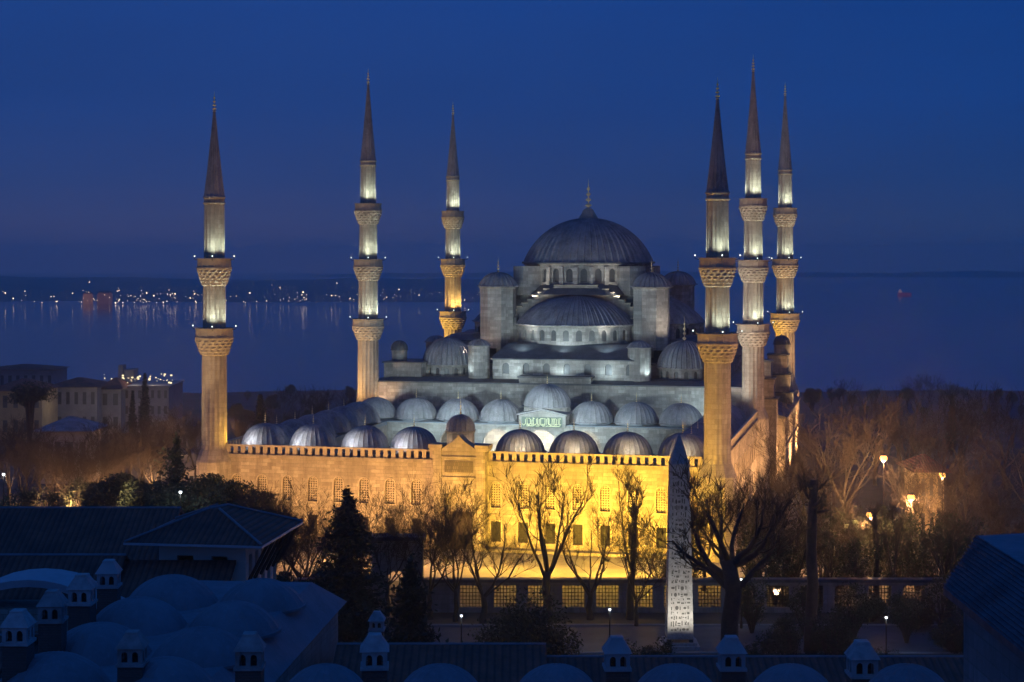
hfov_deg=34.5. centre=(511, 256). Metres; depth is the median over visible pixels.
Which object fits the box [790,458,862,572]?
bare tree
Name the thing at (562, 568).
mosque pavement
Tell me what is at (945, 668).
tiled house
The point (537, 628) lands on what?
bush
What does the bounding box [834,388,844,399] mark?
distant tree
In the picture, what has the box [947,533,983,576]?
tree
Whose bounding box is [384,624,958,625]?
kerb
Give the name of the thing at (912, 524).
tree
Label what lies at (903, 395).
distant tree
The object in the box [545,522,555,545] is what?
barred window
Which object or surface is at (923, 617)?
bush
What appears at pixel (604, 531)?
barred window
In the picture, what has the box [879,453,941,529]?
bare tree
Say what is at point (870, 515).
street lamp
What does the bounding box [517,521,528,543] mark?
barred window
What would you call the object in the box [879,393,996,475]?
bare tree
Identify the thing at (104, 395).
window
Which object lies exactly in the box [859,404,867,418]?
distant tree
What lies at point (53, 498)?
bush
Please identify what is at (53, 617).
chimney
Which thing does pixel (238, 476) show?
lattice window
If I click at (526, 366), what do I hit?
window
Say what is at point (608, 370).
window
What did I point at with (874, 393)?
distant tree
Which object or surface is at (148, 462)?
bare tree
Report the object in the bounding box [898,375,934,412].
distant tree
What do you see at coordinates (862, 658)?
chimney
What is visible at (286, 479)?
lattice window
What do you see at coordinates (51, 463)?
bare tree
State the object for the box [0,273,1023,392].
sea
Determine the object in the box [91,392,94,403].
window
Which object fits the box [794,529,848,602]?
tree
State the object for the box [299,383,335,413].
distant tree
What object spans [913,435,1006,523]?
bare tree
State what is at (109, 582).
chimney
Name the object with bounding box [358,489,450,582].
bare tree
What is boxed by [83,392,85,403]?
window
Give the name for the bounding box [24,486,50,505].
bush
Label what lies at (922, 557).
tree
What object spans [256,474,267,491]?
lattice window
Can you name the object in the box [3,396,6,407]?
window
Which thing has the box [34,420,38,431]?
window
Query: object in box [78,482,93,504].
bush
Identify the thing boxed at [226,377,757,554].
mosque courtyard
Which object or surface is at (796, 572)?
tree
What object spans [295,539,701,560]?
pavement step
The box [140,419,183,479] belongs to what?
bare tree
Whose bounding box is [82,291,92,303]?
waterfront building
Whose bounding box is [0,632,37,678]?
tiled range
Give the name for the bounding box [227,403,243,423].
distant tree
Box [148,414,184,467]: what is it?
bare tree
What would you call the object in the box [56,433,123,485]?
bare tree
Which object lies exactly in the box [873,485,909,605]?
bare tree
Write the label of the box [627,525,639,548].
barred window
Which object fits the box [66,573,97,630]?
chimney
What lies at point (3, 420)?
window
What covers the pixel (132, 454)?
bare tree
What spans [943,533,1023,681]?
seamed roof building
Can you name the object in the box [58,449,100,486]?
bare tree
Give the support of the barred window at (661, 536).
in the mosque courtyard
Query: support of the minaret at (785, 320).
on the ground
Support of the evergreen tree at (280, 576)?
on the ground
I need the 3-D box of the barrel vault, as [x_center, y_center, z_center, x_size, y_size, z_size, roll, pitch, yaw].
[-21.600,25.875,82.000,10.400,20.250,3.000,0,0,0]
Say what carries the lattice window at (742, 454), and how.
in the mosque courtyard
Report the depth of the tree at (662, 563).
172.29 m
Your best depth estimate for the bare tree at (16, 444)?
231.75 m
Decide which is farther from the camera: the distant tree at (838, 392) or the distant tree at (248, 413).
the distant tree at (838, 392)
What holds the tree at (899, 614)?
on the ground
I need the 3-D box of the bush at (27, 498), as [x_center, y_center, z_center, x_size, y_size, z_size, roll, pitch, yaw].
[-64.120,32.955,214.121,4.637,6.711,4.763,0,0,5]
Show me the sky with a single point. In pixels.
(906, 117)
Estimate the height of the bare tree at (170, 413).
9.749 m
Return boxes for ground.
[0,390,1023,654]
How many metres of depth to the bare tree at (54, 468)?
225.19 m
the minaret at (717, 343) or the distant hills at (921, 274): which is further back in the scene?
the distant hills at (921, 274)
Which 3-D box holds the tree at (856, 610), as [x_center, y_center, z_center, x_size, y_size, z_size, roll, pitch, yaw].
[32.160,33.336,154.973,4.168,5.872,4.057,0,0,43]
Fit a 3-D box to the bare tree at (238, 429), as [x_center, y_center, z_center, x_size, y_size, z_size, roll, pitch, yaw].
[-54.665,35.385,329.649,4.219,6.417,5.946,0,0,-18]
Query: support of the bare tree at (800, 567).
on the ground
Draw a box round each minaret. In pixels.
[192,94,235,485]
[351,72,386,426]
[437,105,468,336]
[692,77,742,562]
[733,59,771,488]
[767,86,802,395]
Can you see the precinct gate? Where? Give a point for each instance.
(383, 564)
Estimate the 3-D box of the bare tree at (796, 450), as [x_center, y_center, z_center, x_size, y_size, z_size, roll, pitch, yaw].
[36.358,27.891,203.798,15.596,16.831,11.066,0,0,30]
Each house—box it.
[0,364,67,384]
[0,378,60,439]
[56,377,107,422]
[101,377,131,433]
[333,643,546,681]
[547,655,963,681]
[896,454,950,532]
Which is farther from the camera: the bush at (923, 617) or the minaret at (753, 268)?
the minaret at (753, 268)
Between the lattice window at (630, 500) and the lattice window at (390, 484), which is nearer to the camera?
the lattice window at (630, 500)
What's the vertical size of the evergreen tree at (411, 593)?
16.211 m
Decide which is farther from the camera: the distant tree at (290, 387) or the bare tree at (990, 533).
the distant tree at (290, 387)
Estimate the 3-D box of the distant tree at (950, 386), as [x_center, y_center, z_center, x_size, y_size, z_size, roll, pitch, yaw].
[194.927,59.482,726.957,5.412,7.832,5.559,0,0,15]
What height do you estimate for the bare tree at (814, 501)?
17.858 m
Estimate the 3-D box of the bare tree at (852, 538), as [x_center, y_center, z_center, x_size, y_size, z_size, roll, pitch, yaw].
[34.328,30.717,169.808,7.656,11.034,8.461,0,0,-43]
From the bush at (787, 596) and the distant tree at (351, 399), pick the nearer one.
the bush at (787, 596)
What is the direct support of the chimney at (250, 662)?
on the domed wing
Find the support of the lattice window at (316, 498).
in the mosque courtyard
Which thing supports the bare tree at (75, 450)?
on the ground
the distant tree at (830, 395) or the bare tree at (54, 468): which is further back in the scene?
the distant tree at (830, 395)
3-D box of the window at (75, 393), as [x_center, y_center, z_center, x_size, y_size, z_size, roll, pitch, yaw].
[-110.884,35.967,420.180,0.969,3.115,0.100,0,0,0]
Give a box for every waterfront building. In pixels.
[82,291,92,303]
[97,291,112,303]
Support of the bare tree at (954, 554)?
on the ground
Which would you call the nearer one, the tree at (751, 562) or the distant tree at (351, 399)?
the tree at (751, 562)
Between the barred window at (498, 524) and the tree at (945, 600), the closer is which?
the tree at (945, 600)
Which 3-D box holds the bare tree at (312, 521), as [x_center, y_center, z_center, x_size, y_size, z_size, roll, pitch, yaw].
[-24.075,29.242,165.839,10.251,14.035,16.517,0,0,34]
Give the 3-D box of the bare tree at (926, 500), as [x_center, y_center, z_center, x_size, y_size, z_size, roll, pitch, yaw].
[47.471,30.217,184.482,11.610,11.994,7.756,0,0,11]
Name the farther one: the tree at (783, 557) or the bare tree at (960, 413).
the bare tree at (960, 413)
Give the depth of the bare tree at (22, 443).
249.92 m
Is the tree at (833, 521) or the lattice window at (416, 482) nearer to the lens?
the tree at (833, 521)
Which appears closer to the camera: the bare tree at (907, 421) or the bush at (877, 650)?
the bush at (877, 650)
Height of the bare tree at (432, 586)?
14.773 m
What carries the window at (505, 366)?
in the prayer hall
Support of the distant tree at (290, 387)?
on the ground
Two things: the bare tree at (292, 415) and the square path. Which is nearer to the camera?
the square path
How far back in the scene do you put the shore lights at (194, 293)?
2439.75 m
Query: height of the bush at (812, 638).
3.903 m
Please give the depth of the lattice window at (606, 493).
200.09 m
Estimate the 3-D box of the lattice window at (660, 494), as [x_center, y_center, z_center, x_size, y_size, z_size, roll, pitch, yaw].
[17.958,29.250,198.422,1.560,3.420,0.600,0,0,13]
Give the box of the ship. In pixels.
[897,289,911,294]
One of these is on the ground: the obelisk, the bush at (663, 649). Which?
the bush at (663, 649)
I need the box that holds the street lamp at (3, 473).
[2,472,4,505]
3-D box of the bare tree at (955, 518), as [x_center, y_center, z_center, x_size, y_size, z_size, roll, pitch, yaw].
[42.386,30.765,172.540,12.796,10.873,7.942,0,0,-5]
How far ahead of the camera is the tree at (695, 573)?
175.07 m
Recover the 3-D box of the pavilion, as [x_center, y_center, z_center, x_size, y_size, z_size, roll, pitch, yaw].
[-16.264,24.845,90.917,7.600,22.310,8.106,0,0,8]
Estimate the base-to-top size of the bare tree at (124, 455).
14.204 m
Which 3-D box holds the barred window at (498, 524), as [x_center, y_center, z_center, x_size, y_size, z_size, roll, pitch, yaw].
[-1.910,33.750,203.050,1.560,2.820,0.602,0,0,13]
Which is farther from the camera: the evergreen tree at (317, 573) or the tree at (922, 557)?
the tree at (922, 557)
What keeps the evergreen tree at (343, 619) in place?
on the ground
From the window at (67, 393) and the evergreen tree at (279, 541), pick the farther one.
the window at (67, 393)
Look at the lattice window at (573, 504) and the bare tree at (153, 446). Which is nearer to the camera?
the lattice window at (573, 504)
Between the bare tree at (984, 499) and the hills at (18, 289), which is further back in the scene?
the hills at (18, 289)
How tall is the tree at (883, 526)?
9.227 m
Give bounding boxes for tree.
[0,419,44,502]
[0,420,64,491]
[1,426,58,502]
[3,380,58,449]
[4,414,34,461]
[8,429,95,504]
[15,445,77,504]
[16,431,118,501]
[22,431,62,493]
[39,441,84,491]
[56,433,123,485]
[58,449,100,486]
[66,412,147,476]
[79,428,173,480]
[80,472,132,505]
[87,423,132,477]
[93,429,166,473]
[98,430,208,505]
[104,422,124,437]
[113,413,170,482]
[113,433,148,473]
[114,474,141,502]
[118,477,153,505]
[122,421,200,482]
[127,390,137,433]
[131,416,161,439]
[137,372,152,434]
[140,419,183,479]
[144,478,198,513]
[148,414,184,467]
[152,402,193,446]
[169,414,200,461]
[169,472,224,511]
[171,411,201,480]
[190,477,341,576]
[193,478,259,509]
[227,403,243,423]
[228,419,245,436]
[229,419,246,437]
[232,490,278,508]
[233,411,254,431]
[234,480,299,518]
[239,409,253,427]
[241,484,367,576]
[243,390,250,400]
[251,394,269,426]
[254,506,300,569]
[260,472,339,576]
[263,501,330,581]
[264,394,279,408]
[266,383,303,419]
[276,570,294,581]
[277,410,306,422]
[281,406,310,421]
[285,384,294,398]
[294,386,331,413]
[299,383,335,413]
[301,578,328,589]
[307,485,401,642]
[311,568,327,582]
[315,485,444,614]
[331,390,357,404]
[333,397,356,406]
[338,606,351,635]
[345,386,355,401]
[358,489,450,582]
[361,516,390,567]
[364,470,487,619]
[383,553,448,642]
[409,475,493,621]
[440,479,562,623]
[466,521,526,590]
[486,446,600,622]
[534,475,634,619]
[581,510,693,625]
[605,502,727,576]
[611,446,653,619]
[630,451,816,639]
[654,548,666,591]
[659,491,724,554]
[663,466,741,590]
[691,473,802,594]
[692,536,707,576]
[706,454,815,548]
[716,486,838,602]
[729,523,773,589]
[737,489,833,576]
[740,576,769,632]
[748,414,873,540]
[751,536,797,604]
[772,613,810,654]
[774,391,905,528]
[775,519,822,576]
[785,459,838,654]
[785,584,822,635]
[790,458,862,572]
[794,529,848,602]
[803,388,817,410]
[803,388,821,410]
[805,508,874,605]
[810,607,854,654]
[817,507,869,587]
[820,483,909,571]
[823,384,926,485]
[825,378,863,417]
[826,389,836,401]
[831,580,877,638]
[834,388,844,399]
[835,537,886,597]
[847,395,857,408]
[849,504,901,575]
[851,390,964,504]
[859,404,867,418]
[860,500,885,598]
[860,500,976,601]
[866,389,872,401]
[870,388,879,401]
[871,524,925,587]
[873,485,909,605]
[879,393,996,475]
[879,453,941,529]
[883,473,989,529]
[886,588,923,642]
[888,509,944,590]
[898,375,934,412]
[899,387,914,405]
[907,527,961,587]
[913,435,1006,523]
[914,373,944,404]
[915,490,1017,552]
[915,508,988,615]
[920,574,962,630]
[926,379,963,418]
[931,512,989,571]
[936,382,1002,485]
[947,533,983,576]
[948,383,959,397]
[951,457,1023,534]
[953,379,1023,489]
[960,386,966,397]
[966,414,1023,503]
[995,388,1002,398]
[1007,391,1018,404]
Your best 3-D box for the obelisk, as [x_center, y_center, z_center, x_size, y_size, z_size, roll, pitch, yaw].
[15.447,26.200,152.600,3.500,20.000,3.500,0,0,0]
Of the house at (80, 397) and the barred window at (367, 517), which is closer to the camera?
the barred window at (367, 517)
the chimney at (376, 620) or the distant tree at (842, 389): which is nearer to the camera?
the chimney at (376, 620)
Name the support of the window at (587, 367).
in the prayer hall
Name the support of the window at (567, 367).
in the prayer hall
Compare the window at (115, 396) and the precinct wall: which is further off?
the window at (115, 396)
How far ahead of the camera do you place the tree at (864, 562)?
169.77 m
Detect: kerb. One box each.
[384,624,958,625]
[565,652,963,653]
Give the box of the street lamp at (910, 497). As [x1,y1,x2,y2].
[907,493,914,576]
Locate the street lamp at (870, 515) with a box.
[866,510,871,594]
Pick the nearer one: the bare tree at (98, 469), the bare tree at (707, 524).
the bare tree at (707, 524)
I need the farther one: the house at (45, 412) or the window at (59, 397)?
the window at (59, 397)
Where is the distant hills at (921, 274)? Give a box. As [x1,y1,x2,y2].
[314,271,1023,276]
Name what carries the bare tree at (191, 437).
on the ground
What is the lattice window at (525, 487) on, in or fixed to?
in the mosque courtyard
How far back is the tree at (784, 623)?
144.71 m
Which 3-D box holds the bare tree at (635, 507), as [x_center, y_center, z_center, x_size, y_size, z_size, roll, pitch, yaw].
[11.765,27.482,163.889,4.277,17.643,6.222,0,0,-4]
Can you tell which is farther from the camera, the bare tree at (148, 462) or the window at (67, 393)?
the window at (67, 393)
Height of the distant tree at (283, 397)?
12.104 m
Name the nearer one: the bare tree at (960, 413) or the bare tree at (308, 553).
the bare tree at (308, 553)
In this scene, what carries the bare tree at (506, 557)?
on the ground
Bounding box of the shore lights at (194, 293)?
[5,289,399,302]
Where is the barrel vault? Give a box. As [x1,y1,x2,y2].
[0,568,123,631]
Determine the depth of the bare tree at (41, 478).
249.62 m
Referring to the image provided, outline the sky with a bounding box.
[0,0,1023,272]
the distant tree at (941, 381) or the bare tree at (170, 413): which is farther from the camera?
the distant tree at (941, 381)
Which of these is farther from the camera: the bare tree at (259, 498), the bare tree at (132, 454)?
the bare tree at (132, 454)
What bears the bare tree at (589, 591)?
on the ground
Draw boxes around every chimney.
[0,608,36,681]
[36,589,68,653]
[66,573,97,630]
[95,559,122,613]
[115,629,149,681]
[233,631,266,681]
[360,632,388,681]
[368,611,385,636]
[602,635,631,681]
[715,635,747,681]
[844,639,880,681]
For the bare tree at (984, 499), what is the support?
on the ground
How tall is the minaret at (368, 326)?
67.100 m
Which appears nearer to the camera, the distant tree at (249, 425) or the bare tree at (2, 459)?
the bare tree at (2, 459)
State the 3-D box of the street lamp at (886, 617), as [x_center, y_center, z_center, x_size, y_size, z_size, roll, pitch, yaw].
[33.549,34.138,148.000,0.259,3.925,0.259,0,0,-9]
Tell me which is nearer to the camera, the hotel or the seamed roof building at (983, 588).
the seamed roof building at (983, 588)
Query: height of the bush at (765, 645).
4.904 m
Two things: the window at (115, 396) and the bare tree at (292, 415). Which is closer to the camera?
the bare tree at (292, 415)
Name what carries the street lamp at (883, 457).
on the ground
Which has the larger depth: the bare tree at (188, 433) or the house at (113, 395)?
the house at (113, 395)
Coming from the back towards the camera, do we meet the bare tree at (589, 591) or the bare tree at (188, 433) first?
the bare tree at (188, 433)
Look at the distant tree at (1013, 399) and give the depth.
628.53 m
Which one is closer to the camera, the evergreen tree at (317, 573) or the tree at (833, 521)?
the evergreen tree at (317, 573)
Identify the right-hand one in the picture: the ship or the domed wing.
the ship
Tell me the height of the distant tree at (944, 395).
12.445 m
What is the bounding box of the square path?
[339,626,963,651]
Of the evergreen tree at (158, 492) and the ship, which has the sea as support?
the ship
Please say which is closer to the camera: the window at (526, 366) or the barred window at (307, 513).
the barred window at (307, 513)
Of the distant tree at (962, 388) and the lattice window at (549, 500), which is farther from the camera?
the distant tree at (962, 388)
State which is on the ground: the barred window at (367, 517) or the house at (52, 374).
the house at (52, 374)
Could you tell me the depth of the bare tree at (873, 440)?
215.25 m
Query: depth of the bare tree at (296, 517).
172.58 m
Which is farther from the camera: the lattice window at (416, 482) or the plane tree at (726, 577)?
the lattice window at (416, 482)
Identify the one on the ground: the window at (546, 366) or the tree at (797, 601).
the tree at (797, 601)
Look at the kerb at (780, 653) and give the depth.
149.70 m
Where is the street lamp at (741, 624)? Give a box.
[740,578,742,628]
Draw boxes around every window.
[0,375,3,384]
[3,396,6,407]
[3,420,6,431]
[13,420,17,431]
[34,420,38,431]
[58,392,60,403]
[66,392,69,403]
[74,392,77,403]
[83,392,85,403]
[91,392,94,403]
[103,394,106,404]
[113,394,117,404]
[113,417,117,427]
[231,473,242,489]
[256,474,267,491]
[281,474,292,500]
[307,475,318,502]
[307,513,318,534]
[332,476,343,502]
[358,477,369,503]
[360,515,369,531]
[384,478,395,504]
[410,479,421,505]
[490,481,501,508]
[490,520,501,542]
[503,363,508,373]
[517,482,528,509]
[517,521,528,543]
[523,363,528,373]
[544,363,549,373]
[544,484,555,510]
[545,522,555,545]
[564,364,569,374]
[571,484,583,511]
[571,523,583,546]
[585,364,590,374]
[599,485,611,512]
[599,524,611,547]
[605,364,611,374]
[626,365,628,375]
[627,487,639,513]
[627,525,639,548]
[655,486,667,514]
[655,526,666,549]
[739,458,740,479]
[741,454,742,478]
[921,513,924,529]
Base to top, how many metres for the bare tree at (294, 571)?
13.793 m
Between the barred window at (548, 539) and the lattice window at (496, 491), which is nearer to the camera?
the barred window at (548, 539)
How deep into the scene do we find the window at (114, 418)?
425.15 m
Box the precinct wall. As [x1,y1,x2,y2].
[293,577,957,612]
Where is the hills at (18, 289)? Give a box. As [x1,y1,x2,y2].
[0,276,481,301]
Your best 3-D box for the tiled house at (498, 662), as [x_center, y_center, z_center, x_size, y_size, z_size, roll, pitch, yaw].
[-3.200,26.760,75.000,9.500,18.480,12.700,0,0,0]
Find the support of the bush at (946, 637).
on the ground
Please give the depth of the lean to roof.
86.97 m
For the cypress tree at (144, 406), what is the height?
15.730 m
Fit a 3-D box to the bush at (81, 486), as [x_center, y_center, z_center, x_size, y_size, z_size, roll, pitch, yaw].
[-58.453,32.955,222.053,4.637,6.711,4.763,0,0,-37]
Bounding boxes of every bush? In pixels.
[0,496,22,505]
[1,485,36,505]
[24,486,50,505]
[41,487,74,505]
[60,477,90,505]
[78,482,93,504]
[461,587,583,654]
[626,639,656,654]
[641,637,676,654]
[745,630,792,654]
[778,583,822,606]
[807,622,860,654]
[851,593,891,622]
[875,644,900,654]
[889,590,938,628]
[923,610,963,653]
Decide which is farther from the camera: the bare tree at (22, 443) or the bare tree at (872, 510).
the bare tree at (22, 443)
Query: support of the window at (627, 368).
in the prayer hall
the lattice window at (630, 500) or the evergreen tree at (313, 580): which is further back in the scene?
the lattice window at (630, 500)
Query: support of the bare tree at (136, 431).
on the ground
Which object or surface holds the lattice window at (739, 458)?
in the mosque courtyard
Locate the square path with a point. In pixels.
(596, 638)
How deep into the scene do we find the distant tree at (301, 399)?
426.57 m
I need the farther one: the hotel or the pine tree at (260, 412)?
the hotel
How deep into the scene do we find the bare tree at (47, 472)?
234.29 m
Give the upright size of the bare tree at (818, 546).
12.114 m
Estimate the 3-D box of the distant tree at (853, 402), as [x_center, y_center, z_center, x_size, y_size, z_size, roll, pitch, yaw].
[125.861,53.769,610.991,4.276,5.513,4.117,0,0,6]
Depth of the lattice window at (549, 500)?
201.66 m
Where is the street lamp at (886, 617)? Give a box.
[885,616,887,654]
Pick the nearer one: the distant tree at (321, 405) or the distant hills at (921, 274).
the distant tree at (321, 405)
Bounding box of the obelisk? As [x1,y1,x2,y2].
[658,432,699,650]
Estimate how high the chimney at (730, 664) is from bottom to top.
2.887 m
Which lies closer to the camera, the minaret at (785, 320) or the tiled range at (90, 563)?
the tiled range at (90, 563)
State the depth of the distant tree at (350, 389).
696.95 m
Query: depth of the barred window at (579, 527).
200.88 m
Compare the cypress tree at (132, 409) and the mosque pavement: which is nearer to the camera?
the mosque pavement
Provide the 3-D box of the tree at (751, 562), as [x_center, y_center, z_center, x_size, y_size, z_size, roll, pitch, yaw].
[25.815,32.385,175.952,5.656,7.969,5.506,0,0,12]
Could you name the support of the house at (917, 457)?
on the ground
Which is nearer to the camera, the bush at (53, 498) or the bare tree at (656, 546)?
the bare tree at (656, 546)
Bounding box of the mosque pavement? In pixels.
[276,544,823,580]
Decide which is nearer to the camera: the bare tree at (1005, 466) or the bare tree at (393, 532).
the bare tree at (393, 532)
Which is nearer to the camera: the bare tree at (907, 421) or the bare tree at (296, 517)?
the bare tree at (296, 517)
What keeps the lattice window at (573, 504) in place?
in the mosque courtyard
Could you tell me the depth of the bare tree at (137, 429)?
261.74 m
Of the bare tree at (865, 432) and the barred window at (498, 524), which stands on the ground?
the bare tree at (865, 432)
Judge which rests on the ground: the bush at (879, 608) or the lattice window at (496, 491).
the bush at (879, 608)
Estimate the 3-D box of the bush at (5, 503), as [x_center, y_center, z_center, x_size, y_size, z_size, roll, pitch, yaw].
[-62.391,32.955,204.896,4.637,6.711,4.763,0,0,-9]
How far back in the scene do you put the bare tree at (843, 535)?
172.74 m
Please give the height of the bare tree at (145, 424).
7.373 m
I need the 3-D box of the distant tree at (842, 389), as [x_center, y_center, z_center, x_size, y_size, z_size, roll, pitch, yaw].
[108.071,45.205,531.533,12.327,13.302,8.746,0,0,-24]
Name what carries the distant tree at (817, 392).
on the ground
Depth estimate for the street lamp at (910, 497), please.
185.75 m
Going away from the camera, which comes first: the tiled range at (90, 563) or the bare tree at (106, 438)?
the tiled range at (90, 563)
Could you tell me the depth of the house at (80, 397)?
420.00 m
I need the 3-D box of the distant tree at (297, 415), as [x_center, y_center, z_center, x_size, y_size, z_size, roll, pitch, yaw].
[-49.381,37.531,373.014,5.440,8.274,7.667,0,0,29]
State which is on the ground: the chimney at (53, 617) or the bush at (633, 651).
the bush at (633, 651)
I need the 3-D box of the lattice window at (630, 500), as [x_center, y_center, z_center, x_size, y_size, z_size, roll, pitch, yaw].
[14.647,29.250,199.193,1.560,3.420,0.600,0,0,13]
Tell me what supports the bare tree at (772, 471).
on the ground
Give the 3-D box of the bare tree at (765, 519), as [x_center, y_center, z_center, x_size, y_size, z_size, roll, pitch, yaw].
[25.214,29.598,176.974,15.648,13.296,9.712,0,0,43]
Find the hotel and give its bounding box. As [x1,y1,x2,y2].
[104,364,183,433]
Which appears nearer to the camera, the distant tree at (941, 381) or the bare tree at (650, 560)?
the bare tree at (650, 560)
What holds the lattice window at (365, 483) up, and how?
in the mosque courtyard
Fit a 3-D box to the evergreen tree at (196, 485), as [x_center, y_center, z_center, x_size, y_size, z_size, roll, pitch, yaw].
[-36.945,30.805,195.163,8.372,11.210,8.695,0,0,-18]
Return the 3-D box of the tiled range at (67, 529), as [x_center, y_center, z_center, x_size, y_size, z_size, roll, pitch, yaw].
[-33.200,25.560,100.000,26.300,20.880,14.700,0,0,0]
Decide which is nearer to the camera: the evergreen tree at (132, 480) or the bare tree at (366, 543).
the bare tree at (366, 543)
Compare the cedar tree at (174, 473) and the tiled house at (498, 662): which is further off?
the cedar tree at (174, 473)
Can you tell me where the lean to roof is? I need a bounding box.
[121,560,235,597]
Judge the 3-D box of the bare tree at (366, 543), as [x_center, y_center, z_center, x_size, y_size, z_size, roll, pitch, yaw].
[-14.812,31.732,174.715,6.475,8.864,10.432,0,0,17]
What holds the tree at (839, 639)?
on the ground
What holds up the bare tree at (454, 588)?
on the ground
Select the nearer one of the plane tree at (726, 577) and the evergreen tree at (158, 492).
the plane tree at (726, 577)
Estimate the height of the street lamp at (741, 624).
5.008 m
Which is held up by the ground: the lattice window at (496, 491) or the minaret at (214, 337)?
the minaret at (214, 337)
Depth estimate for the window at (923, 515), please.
215.14 m
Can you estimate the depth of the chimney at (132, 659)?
59.55 m
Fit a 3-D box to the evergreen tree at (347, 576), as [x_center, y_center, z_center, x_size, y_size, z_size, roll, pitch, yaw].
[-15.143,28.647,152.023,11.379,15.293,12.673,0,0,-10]
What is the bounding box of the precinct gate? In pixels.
[369,533,426,611]
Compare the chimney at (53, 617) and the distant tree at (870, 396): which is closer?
the chimney at (53, 617)
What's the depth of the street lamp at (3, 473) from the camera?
199.95 m
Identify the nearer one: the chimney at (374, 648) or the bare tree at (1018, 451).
the chimney at (374, 648)
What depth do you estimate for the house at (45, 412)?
400.13 m
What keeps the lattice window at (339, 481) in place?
in the mosque courtyard
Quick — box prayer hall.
[378,180,800,479]
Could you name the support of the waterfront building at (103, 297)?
on the sea
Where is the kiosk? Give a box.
[34,416,106,483]
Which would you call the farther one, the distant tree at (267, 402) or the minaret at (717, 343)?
the distant tree at (267, 402)
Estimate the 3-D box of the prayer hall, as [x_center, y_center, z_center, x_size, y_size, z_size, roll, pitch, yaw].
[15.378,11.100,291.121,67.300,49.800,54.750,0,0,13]
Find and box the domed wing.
[0,574,346,681]
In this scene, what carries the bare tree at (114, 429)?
on the ground
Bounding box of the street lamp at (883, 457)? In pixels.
[880,454,887,508]
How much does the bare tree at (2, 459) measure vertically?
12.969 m
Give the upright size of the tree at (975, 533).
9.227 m
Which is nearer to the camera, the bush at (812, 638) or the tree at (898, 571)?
the bush at (812, 638)
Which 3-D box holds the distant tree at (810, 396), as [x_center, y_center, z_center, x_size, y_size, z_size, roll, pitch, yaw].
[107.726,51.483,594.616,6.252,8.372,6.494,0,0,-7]
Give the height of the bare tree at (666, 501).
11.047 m
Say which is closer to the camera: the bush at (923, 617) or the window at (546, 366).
the bush at (923, 617)
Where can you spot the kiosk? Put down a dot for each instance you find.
(66, 425)
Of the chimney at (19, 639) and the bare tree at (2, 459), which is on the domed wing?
the chimney at (19, 639)
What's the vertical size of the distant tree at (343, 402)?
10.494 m
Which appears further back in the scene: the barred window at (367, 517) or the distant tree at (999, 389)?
the distant tree at (999, 389)
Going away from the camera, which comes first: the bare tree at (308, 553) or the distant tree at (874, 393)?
the bare tree at (308, 553)
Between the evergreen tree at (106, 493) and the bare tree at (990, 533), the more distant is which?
the evergreen tree at (106, 493)
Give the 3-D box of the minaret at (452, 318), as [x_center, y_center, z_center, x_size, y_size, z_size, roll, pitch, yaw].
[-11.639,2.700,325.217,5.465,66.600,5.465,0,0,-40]
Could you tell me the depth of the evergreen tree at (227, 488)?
188.52 m
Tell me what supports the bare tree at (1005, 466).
on the ground
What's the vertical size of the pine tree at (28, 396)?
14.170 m
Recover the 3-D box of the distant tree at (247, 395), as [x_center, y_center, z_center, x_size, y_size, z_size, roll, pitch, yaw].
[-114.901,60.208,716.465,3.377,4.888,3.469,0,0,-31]
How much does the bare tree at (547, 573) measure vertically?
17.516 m
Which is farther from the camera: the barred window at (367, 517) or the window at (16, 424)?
the window at (16, 424)
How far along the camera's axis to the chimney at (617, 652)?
60.57 m
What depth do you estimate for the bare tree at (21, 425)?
289.86 m
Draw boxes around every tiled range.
[0,506,184,559]
[0,553,129,599]
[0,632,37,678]
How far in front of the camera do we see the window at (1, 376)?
520.15 m
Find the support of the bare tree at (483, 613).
on the ground
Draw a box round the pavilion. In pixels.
[123,503,302,580]
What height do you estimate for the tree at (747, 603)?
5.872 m

